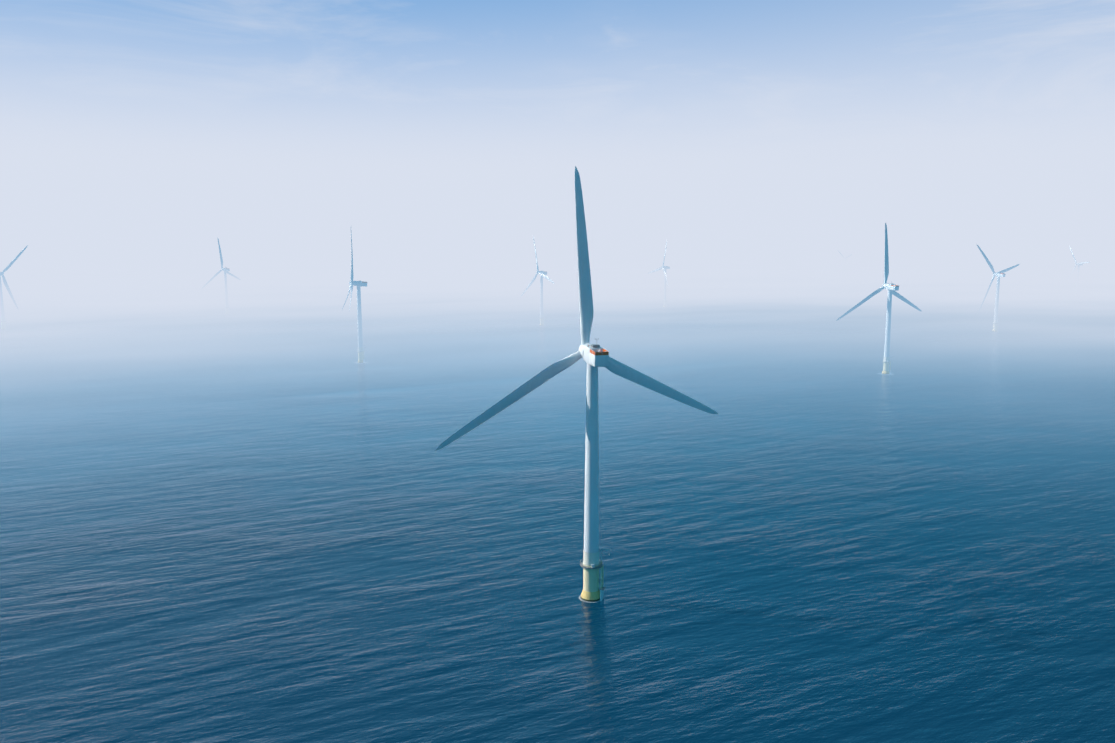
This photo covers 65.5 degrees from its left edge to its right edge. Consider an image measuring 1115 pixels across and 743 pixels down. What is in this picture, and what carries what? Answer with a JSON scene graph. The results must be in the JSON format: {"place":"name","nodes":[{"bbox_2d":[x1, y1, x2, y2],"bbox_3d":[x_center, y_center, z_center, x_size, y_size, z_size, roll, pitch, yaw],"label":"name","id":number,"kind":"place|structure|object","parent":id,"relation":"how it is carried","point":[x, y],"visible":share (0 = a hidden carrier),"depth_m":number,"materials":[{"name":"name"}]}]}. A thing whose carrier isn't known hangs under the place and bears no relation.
{"place":"outdoors","nodes":[
{"label":"outdoors","id":0,"kind":"place"},
{"bbox_2d":[0,254,1114,742],"bbox_3d":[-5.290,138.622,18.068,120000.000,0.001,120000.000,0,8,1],"label":"sea","id":1,"kind":"structure","parent":0,"point":[262,512],"depth_m":489.62,"materials":[{"name":"liquid"}]},
{"bbox_2d":[0,245,27,329],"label":"wind turbine","id":2,"kind":"object","parent":1,"relation":"in","point":[3,322],"visible":0.92,"depth_m":1564.60,"materials":[{"name":"white paint"}]},
{"bbox_2d":[202,239,240,313],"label":"wind turbine","id":3,"kind":"object","parent":1,"relation":"in","point":[225,270],"visible":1,"depth_m":1950.40,"materials":[{"name":"white paint"}]},
{"bbox_2d":[342,233,366,362],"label":"wind turbine","id":4,"kind":"object","parent":1,"relation":"in","point":[360,351],"visible":0.98,"depth_m":1091.62,"materials":[{"name":"white paint"}]},
{"bbox_2d":[520,237,554,325],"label":"wind turbine","id":5,"kind":"object","parent":1,"relation":"in","point":[542,274],"visible":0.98,"depth_m":1645.84,"materials":[{"name":"white paint"}]},
{"bbox_2d":[435,166,717,601],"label":"wind turbine","id":6,"kind":"object","parent":1,"relation":"in","point":[595,356],"visible":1,"depth_m":344.30,"materials":[{"name":"white paint"}]},
{"bbox_2d":[649,242,669,306],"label":"wind turbine","id":7,"kind":"object","parent":1,"relation":"in","point":[663,267],"visible":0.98,"depth_m":2204.04,"materials":[{"name":"white paint"}]},
{"bbox_2d":[836,222,920,373],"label":"wind turbine","id":8,"kind":"object","parent":1,"relation":"in","point":[891,288],"visible":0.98,"depth_m":990.99,"materials":[{"name":"white paint"},{"name":"yellow paint"},{"name":"galvanised steel"}]},
{"bbox_2d":[977,245,1019,331],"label":"wind turbine","id":9,"kind":"object","parent":1,"relation":"in","point":[999,274],"visible":0.98,"depth_m":1521.07,"materials":[{"name":"white paint"}]},
{"bbox_2d":[1066,246,1088,295],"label":"wind turbine","id":10,"kind":"object","parent":1,"relation":"on","point":[1077,281],"visible":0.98,"depth_m":2754.47,"materials":[{"name":"white paint"}]},
{"bbox_2d":[0,0,1114,253],"label":"sky","id":11,"kind":"structure","parent":0,"point":[127,126],"materials":[{"name":"blue"}]}
]}

